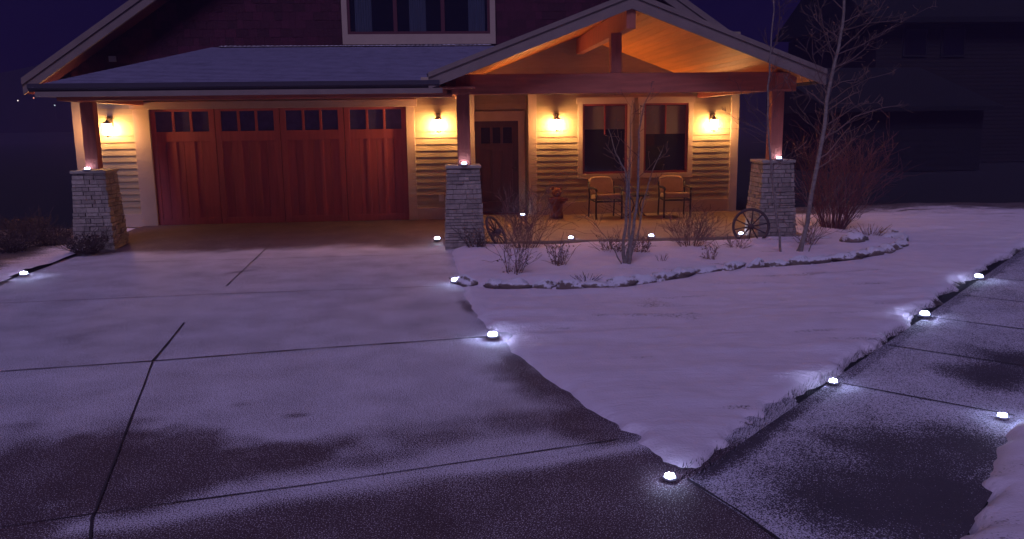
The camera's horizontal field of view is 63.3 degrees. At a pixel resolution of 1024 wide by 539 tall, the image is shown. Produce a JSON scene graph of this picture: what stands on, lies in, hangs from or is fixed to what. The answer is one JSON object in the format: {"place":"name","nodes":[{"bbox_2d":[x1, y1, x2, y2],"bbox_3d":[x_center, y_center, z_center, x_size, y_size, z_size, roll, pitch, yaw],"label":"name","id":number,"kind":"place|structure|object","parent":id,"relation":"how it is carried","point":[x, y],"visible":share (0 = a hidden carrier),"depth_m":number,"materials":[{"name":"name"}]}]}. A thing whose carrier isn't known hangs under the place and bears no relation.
{"place":"outdoors","nodes":[
{"label":"outdoors","id":0,"kind":"place"},
{"bbox_2d":[0,64,766,132],"bbox_3d":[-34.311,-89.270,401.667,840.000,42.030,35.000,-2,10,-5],"label":"hills","id":1,"kind":"structure","parent":0,"point":[41,116],"depth_m":372.37,"materials":[{"name":"black"}]},
{"bbox_2d":[0,219,797,538],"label":"driveway","id":2,"kind":"structure","parent":0,"point":[232,421],"depth_m":5.74,"materials":[{"name":"concrete"}]},
{"bbox_2d":[19,272,28,275],"bbox_3d":[-6.467,0.051,11.018,0.123,0.052,0.123,-7,12,-32],"label":"path light","id":3,"kind":"object","parent":2,"relation":"on","point":[23,274],"visible":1,"depth_m":10.98,"materials":[{"name":"white"}]},
{"bbox_2d":[43,216,123,254],"bbox_3d":[-6.598,-0.540,12.851,1.138,0.625,1.000,-9,13,-40],"label":"juniper shrub","id":4,"kind":"object","parent":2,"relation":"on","point":[94,246],"visible":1,"depth_m":12.80,"materials":[{"name":"green plant"}]},
{"bbox_2d":[0,243,616,538],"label":"driveway joints","id":5,"kind":"object","parent":2,"relation":"on","point":[102,491],"visible":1,"depth_m":5.11,"materials":[{"name":"black concrete"}]},
{"bbox_2d":[486,332,498,338],"bbox_3d":[-0.178,0.593,7.564,0.123,0.052,0.123,9,14,43],"label":"path light","id":6,"kind":"object","parent":2,"relation":"on","point":[492,335],"visible":1,"depth_m":7.53,"materials":[{"name":"white plastic"}]},
{"bbox_2d":[663,472,676,481],"bbox_3d":[0.866,1.132,4.558,0.081,0.034,0.081,4,11,23],"label":"path light","id":7,"kind":"object","parent":2,"relation":"on","point":[670,477],"visible":1,"depth_m":4.54,"materials":[{"name":"white"}]},
{"bbox_2d":[0,0,800,72],"label":"sky","id":8,"kind":"structure","parent":0,"point":[31,31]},
{"bbox_2d":[0,123,1023,534],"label":"ground","id":9,"kind":"structure","parent":0,"point":[34,169],"depth_m":26.48,"materials":[{"name":"white snow"}]},
{"bbox_2d":[0,228,134,281],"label":"snowy border","id":10,"kind":"object","parent":9,"relation":"on","point":[12,263],"visible":0.31,"depth_m":12.52,"materials":[{"name":"white snow"}]},
{"bbox_2d":[0,221,50,253],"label":"juniper shrub","id":11,"kind":"object","parent":10,"relation":"on","point":[16,245],"visible":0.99,"depth_m":13.06,"materials":[{"name":"green plant"}]},
{"bbox_2d":[0,207,58,237],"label":"juniper shrub","id":12,"kind":"object","parent":10,"relation":"on","point":[16,227],"visible":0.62,"depth_m":14.72,"materials":[{"name":"green plant"}]},
{"bbox_2d":[4,208,74,246],"bbox_3d":[-7.542,-0.686,13.577,1.125,0.683,1.052,4,11,27],"label":"juniper shrub","id":13,"kind":"object","parent":10,"relation":"on","point":[54,230],"visible":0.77,"depth_m":13.49,"materials":[{"name":"green plant"}]},
{"bbox_2d":[21,0,829,251],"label":"house","id":14,"kind":"structure","parent":9,"relation":"on","point":[243,111],"depth_m":15.54,"materials":[{"name":"paint"}]},
{"bbox_2d":[102,117,112,136],"bbox_3d":[-7.423,-2.620,15.270,0.170,0.377,0.245,-2,10,-5],"label":"wall lantern","id":15,"kind":"object","parent":14,"relation":"attached to","point":[107,124],"depth_m":15.20,"materials":[{"name":"white glass"}]},
{"bbox_2d":[149,107,408,224],"bbox_3d":[-4.372,-1.963,15.843,4.775,2.185,0.060,-2,10,-5],"label":"garage door","id":16,"kind":"structure","parent":14,"relation":"in","point":[243,183],"depth_m":15.83,"materials":[{"name":"brown wood"}]},
{"bbox_2d":[341,0,495,44],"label":"upper window","id":17,"kind":"structure","parent":14,"relation":"in","point":[364,22],"depth_m":15.52,"materials":[{"name":"glass"}]},
{"bbox_2d":[434,113,442,132],"bbox_3d":[-1.397,-2.780,15.749,0.170,0.377,0.245,-2,10,-5],"label":"wall lantern","id":18,"kind":"object","parent":14,"relation":"attached to","point":[438,119],"depth_m":15.67,"materials":[{"name":"white glass"}]},
{"bbox_2d":[475,121,518,213],"bbox_3d":[-0.312,-2.127,17.429,0.907,1.938,0.121,-2,10,-5],"label":"entry door","id":19,"kind":"structure","parent":14,"relation":"in","point":[496,142],"depth_m":17.44,"materials":[{"name":"brown wood"}]},
{"bbox_2d":[553,113,560,131],"bbox_3d":[0.911,-2.978,16.826,0.170,0.377,0.245,-2,10,-5],"label":"wall lantern","id":20,"kind":"object","parent":14,"relation":"attached to","point":[557,123],"depth_m":16.75,"materials":[{"name":"white glass"}]},
{"bbox_2d":[583,103,627,173],"bbox_3d":[1.910,-2.690,17.134,0.932,1.423,0.072,-2,10,-5],"label":"window","id":21,"kind":"structure","parent":14,"relation":"in","point":[597,118],"depth_m":17.15,"materials":[{"name":"black glass"}]},
{"bbox_2d":[643,103,688,172],"bbox_3d":[3.179,-2.725,17.235,0.932,1.423,0.072,-2,10,-5],"label":"window","id":22,"kind":"structure","parent":14,"relation":"in","point":[671,127],"depth_m":17.26,"materials":[{"name":"black glass"}]},
{"bbox_2d":[709,113,717,131],"bbox_3d":[4.144,-3.024,17.090,0.170,0.377,0.245,-2,10,-5],"label":"wall lantern","id":23,"kind":"object","parent":14,"relation":"attached to","point":[713,120],"depth_m":17.02,"materials":[{"name":"white glass"}]},
{"bbox_2d":[483,210,801,243],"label":"porch slab","id":24,"kind":"structure","parent":9,"relation":"on","point":[610,222],"depth_m":15.17,"materials":[{"name":"concrete"}]},
{"bbox_2d":[548,187,567,218],"bbox_3d":[0.897,-1.340,16.623,0.400,0.630,0.332,-2,10,-5],"label":"bear carving","id":25,"kind":"object","parent":24,"relation":"on","point":[560,201],"visible":0.84,"depth_m":16.55,"materials":[{"name":"brown wood"}]},
{"bbox_2d":[588,176,623,219],"bbox_3d":[1.848,-1.438,16.612,0.568,0.806,0.722,-3,10,-10],"label":"patio chair","id":26,"kind":"object","parent":24,"relation":"on","point":[599,187],"visible":0.92,"depth_m":16.74,"materials":[{"name":"fabric"}]},
{"bbox_2d":[627,193,648,216],"bbox_3d":[2.514,-1.280,16.691,0.470,0.466,0.480,-2,10,-5],"label":"side table","id":27,"kind":"object","parent":24,"relation":"on","point":[642,195],"visible":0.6,"depth_m":16.71,"materials":[{"name":"black metal"}]},
{"bbox_2d":[657,175,691,217],"bbox_3d":[3.254,-1.476,16.724,0.568,0.806,0.722,-1,10,-2],"label":"patio chair","id":28,"kind":"object","parent":24,"relation":"on","point":[675,184],"visible":0.95,"depth_m":16.87,"materials":[{"name":"black metal"}]},
{"bbox_2d":[690,249,1023,538],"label":"walkway","id":29,"kind":"structure","parent":9,"relation":"on","point":[841,460],"depth_m":5.10,"materials":[{"name":"concrete"}]},
{"bbox_2d":[686,479,779,538],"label":"driveway walkway seam","id":30,"kind":"object","parent":29,"relation":"on","point":[742,513],"visible":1,"depth_m":4.21,"materials":[{"name":"grey concrete"}]},
{"bbox_2d":[827,379,838,384],"bbox_3d":[2.369,0.822,6.133,0.081,0.034,0.081,8,14,42],"label":"path light","id":31,"kind":"object","parent":29,"relation":"on","point":[833,381],"visible":1,"depth_m":6.11,"materials":[{"name":"white"}]},
{"bbox_2d":[918,311,930,317],"bbox_3d":[4.044,0.434,8.145,0.123,0.052,0.123,3,11,23],"label":"path light","id":32,"kind":"object","parent":29,"relation":"on","point":[925,314],"visible":1,"depth_m":8.11,"materials":[{"name":"white plastic"}]},
{"bbox_2d":[839,262,1023,414],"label":"walkway joints","id":33,"kind":"object","parent":29,"relation":"on","point":[950,354],"visible":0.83,"depth_m":6.57,"materials":[{"name":"black concrete"}]},
{"bbox_2d":[973,274,984,278],"bbox_3d":[5.620,0.082,10.006,0.123,0.052,0.123,-9,13,-39],"label":"path light","id":34,"kind":"object","parent":29,"relation":"on","point":[978,276],"visible":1,"depth_m":9.97,"materials":[{"name":"white plastic"}]},
{"bbox_2d":[995,413,1009,419],"bbox_3d":[3.177,0.945,5.384,0.081,0.034,0.081,-4,10,-16],"label":"path light","id":35,"kind":"object","parent":29,"relation":"on","point":[1002,416],"visible":1,"depth_m":5.37,"materials":[{"name":"white"}]},
{"bbox_2d":[766,0,1023,172],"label":"neighbour house","id":36,"kind":"structure","parent":9,"relation":"on","point":[955,80],"depth_m":34.10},
{"bbox_2d":[902,27,928,56],"bbox_3d":[16.675,-9.406,34.357,1.056,1.198,0.060,-2,10,-5],"label":"window","id":37,"kind":"structure","parent":36,"relation":"in","point":[915,39],"depth_m":34.34,"materials":[{"name":"glass"}]},
{"bbox_2d":[940,27,966,56],"bbox_3d":[18.311,-9.441,34.488,1.071,1.202,0.060,-2,10,-5],"label":"window","id":38,"kind":"structure","parent":36,"relation":"in","point":[953,39],"depth_m":34.48,"materials":[{"name":"glass"}]},
{"bbox_2d":[960,421,1023,538],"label":"snowy verge","id":39,"kind":"structure","parent":9,"relation":"on","point":[1000,515],"depth_m":4.21,"materials":[{"name":"white snow"}]},
{"bbox_2d":[452,202,1023,467],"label":"snowy lawn","id":40,"kind":"structure","parent":0,"point":[679,372],"depth_m":8.41,"materials":[{"name":"white snow"}]},
{"bbox_2d":[448,274,477,286],"bbox_3d":[-0.598,0.146,10.172,0.200,0.214,0.527,-9,13,-38],"label":"edging rock","id":41,"kind":"object","parent":40,"relation":"on","point":[464,280],"visible":0.62,"depth_m":10.05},
{"bbox_2d":[449,218,497,247],"bbox_3d":[-0.578,-0.509,12.546,0.739,0.514,0.586,2,10,13],"label":"twiggy shrub","id":42,"kind":"object","parent":40,"relation":"on","point":[478,243],"visible":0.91,"depth_m":12.52,"materials":[{"name":"brown plant"}]},
{"bbox_2d":[483,278,501,288],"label":"edging rock","id":43,"kind":"object","parent":40,"relation":"on","point":[492,283],"visible":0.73,"depth_m":9.87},
{"bbox_2d":[485,216,506,243],"bbox_3d":[-0.244,-0.582,13.073,0.180,0.584,0.584,-26,0,22],"label":"wagon wheel","id":44,"kind":"object","parent":40,"relation":"on","point":[494,230],"visible":0.64,"depth_m":13.04,"materials":[{"name":"wood"}]},
{"bbox_2d":[477,216,541,274],"bbox_3d":[-0.026,-0.284,10.383,0.815,0.813,0.858,-2,10,-5],"label":"twiggy shrub","id":45,"kind":"object","parent":40,"relation":"on","point":[516,260],"visible":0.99,"depth_m":10.36,"materials":[{"name":"brown plant"}]},
{"bbox_2d":[497,277,531,288],"bbox_3d":[0.015,0.194,9.859,0.523,0.201,0.231,4,11,25],"label":"edging rock","id":46,"kind":"object","parent":40,"relation":"on","point":[516,283],"visible":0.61,"depth_m":9.79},
{"bbox_2d":[466,177,594,247],"bbox_3d":[0.273,-0.829,12.365,1.924,1.184,1.390,-6,12,-29],"label":"twiggy shrub","id":47,"kind":"object","parent":40,"relation":"on","point":[525,219],"visible":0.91,"depth_m":12.40,"materials":[{"name":"brown plant"}]},
{"bbox_2d":[531,279,557,288],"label":"edging rock","id":48,"kind":"object","parent":40,"relation":"on","point":[545,284],"visible":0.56,"depth_m":9.75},
{"bbox_2d":[540,231,578,265],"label":"twiggy shrub","id":49,"kind":"object","parent":40,"relation":"on","point":[560,255],"visible":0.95,"depth_m":11.01,"materials":[{"name":"brown plant"}]},
{"bbox_2d":[556,279,583,288],"bbox_3d":[0.702,0.202,9.795,0.382,0.192,0.190,-1,10,-1],"label":"edging rock","id":50,"kind":"object","parent":40,"relation":"on","point":[569,284],"visible":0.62,"depth_m":9.72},
{"bbox_2d":[570,273,602,281],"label":"grass clump","id":51,"kind":"object","parent":40,"relation":"on","point":[587,277],"visible":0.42,"depth_m":9.93,"materials":[{"name":"brown plant"}]},
{"bbox_2d":[580,280,608,287],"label":"edging rock","id":52,"kind":"object","parent":40,"relation":"on","point":[593,284],"visible":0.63,"depth_m":9.72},
{"bbox_2d":[587,231,639,251],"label":"twiggy shrub","id":53,"kind":"object","parent":40,"relation":"on","point":[601,243],"visible":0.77,"depth_m":11.90,"materials":[{"name":"brown plant"}]},
{"bbox_2d":[572,81,669,263],"bbox_3d":[1.402,-1.180,10.728,1.248,2.426,0.739,-2,10,-5],"label":"aspen tree","id":54,"kind":"object","parent":40,"relation":"on","point":[627,259],"visible":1,"depth_m":10.77,"materials":[{"name":"grey plant"}]},
{"bbox_2d":[606,276,638,286],"bbox_3d":[1.286,0.171,9.873,0.454,0.198,0.234,-5,11,-24],"label":"edging rock","id":55,"kind":"object","parent":40,"relation":"on","point":[621,281],"visible":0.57,"depth_m":9.82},
{"bbox_2d":[614,224,656,252],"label":"twiggy shrub","id":56,"kind":"object","parent":40,"relation":"on","point":[647,247],"visible":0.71,"depth_m":11.77,"materials":[{"name":"brown plant"}]},
{"bbox_2d":[630,274,656,284],"bbox_3d":[1.569,0.142,10.016,0.405,0.188,0.260,-5,11,-24],"label":"edging rock","id":57,"kind":"object","parent":40,"relation":"on","point":[645,279],"visible":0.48,"depth_m":9.97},
{"bbox_2d":[652,271,678,281],"bbox_3d":[1.844,0.097,10.231,0.464,0.161,0.234,-6,11,-28],"label":"edging rock","id":58,"kind":"object","parent":40,"relation":"on","point":[660,276],"visible":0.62,"depth_m":10.16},
{"bbox_2d":[671,266,696,278],"bbox_3d":[2.152,0.060,10.475,0.242,0.200,0.541,9,14,43],"label":"edging rock","id":59,"kind":"object","parent":40,"relation":"on","point":[684,272],"visible":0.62,"depth_m":10.38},
{"bbox_2d":[657,191,737,246],"bbox_3d":[2.766,-0.613,12.348,1.167,1.097,1.096,2,11,16],"label":"twiggy shrub","id":60,"kind":"object","parent":40,"relation":"on","point":[695,232],"visible":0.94,"depth_m":12.30,"materials":[{"name":"brown plant"}]},
{"bbox_2d":[691,265,721,273],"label":"edging rock","id":61,"kind":"object","parent":40,"relation":"on","point":[700,269],"visible":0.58,"depth_m":10.64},
{"bbox_2d":[699,238,724,259],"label":"twiggy shrub","id":62,"kind":"object","parent":40,"relation":"on","point":[712,257],"visible":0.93,"depth_m":11.27,"materials":[{"name":"brown plant"}]},
{"bbox_2d":[720,261,745,270],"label":"edging rock","id":63,"kind":"object","parent":40,"relation":"on","point":[731,265],"visible":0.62,"depth_m":10.84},
{"bbox_2d":[723,231,751,248],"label":"twiggy shrub","id":64,"kind":"object","parent":40,"relation":"on","point":[730,244],"visible":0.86,"depth_m":12.38,"materials":[{"name":"brown plant"}]},
{"bbox_2d":[732,208,769,238],"bbox_3d":[3.784,-0.681,13.171,0.584,0.584,0.180,1,3,10],"label":"wagon wheel","id":65,"kind":"object","parent":40,"relation":"on","point":[750,226],"visible":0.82,"depth_m":13.15,"materials":[{"name":"wood"}]},
{"bbox_2d":[746,257,764,267],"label":"edging rock","id":66,"kind":"object","parent":40,"relation":"on","point":[757,262],"visible":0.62,"depth_m":10.95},
{"bbox_2d":[722,0,811,251],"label":"aspen tree","id":67,"kind":"object","parent":40,"relation":"on","point":[771,166],"visible":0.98,"depth_m":11.56,"materials":[{"name":"grey plant"}]},
{"bbox_2d":[764,259,790,266],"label":"edging rock","id":68,"kind":"object","parent":40,"relation":"on","point":[775,263],"visible":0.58,"depth_m":10.98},
{"bbox_2d":[788,255,810,265],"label":"edging rock","id":69,"kind":"object","parent":40,"relation":"on","point":[800,260],"visible":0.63,"depth_m":11.13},
{"bbox_2d":[783,205,847,244],"bbox_3d":[4.550,-0.636,12.524,0.861,0.637,0.664,-2,10,-5],"label":"twiggy shrub","id":70,"kind":"object","parent":40,"relation":"on","point":[809,237],"visible":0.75,"depth_m":12.51,"materials":[{"name":"brown plant"}]},
{"bbox_2d":[808,255,832,263],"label":"edging rock","id":71,"kind":"object","parent":40,"relation":"on","point":[819,259],"visible":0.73,"depth_m":11.29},
{"bbox_2d":[826,252,853,261],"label":"edging rock","id":72,"kind":"object","parent":40,"relation":"on","point":[842,256],"visible":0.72,"depth_m":11.42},
{"bbox_2d":[760,104,925,229],"bbox_3d":[5.706,-1.845,14.604,2.853,2.267,2.804,-2,10,-5],"label":"red twig shrub","id":73,"kind":"object","parent":40,"relation":"on","point":[840,210],"visible":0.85,"depth_m":14.28,"materials":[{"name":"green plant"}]},
{"bbox_2d":[675,248,1022,479],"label":"edge grass","id":74,"kind":"structure","parent":40,"relation":"on","point":[709,460],"depth_m":5.95,"materials":[{"name":"brown plant"}]},
{"bbox_2d":[839,231,868,242],"bbox_3d":[5.210,-0.433,12.704,0.382,0.305,0.390,7,13,38],"label":"boulder","id":75,"kind":"object","parent":40,"relation":"on","point":[852,237],"visible":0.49,"depth_m":12.57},
{"bbox_2d":[779,0,935,251],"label":"aspen tree","id":76,"kind":"object","parent":40,"relation":"on","point":[810,200],"visible":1,"depth_m":11.51,"materials":[{"name":"grey plant"}]},
{"bbox_2d":[848,249,870,259],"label":"edging rock","id":77,"kind":"object","parent":40,"relation":"on","point":[859,254],"visible":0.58,"depth_m":11.61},
{"bbox_2d":[853,224,892,235],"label":"grass clump","id":78,"kind":"object","parent":40,"relation":"on","point":[871,230],"visible":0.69,"depth_m":13.29,"materials":[{"name":"brown plant"}]},
{"bbox_2d":[866,246,885,256],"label":"edging rock","id":79,"kind":"object","parent":40,"relation":"on","point":[875,251],"visible":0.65,"depth_m":11.80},
{"bbox_2d":[879,243,895,253],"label":"edging rock","id":80,"kind":"object","parent":40,"relation":"on","point":[888,248],"visible":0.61,"depth_m":12.09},
{"bbox_2d":[880,228,897,232],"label":"edging rock","id":81,"kind":"object","parent":40,"relation":"on","point":[890,230],"visible":0.38,"depth_m":13.78,"materials":[{"name":"grey stone"}]},
{"bbox_2d":[878,232,901,237],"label":"boulder","id":82,"kind":"object","parent":40,"relation":"on","point":[890,235],"visible":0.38,"depth_m":13.23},
{"bbox_2d":[888,242,902,249],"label":"edging rock","id":83,"kind":"object","parent":40,"relation":"on","point":[897,246],"visible":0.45,"depth_m":12.28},
{"bbox_2d":[893,235,908,240],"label":"edging rock","id":84,"kind":"object","parent":40,"relation":"on","point":[903,236],"visible":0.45,"depth_m":13.11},
{"bbox_2d":[894,239,908,246],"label":"edging rock","id":85,"kind":"object","parent":40,"relation":"on","point":[903,243],"visible":0.48,"depth_m":12.53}
]}

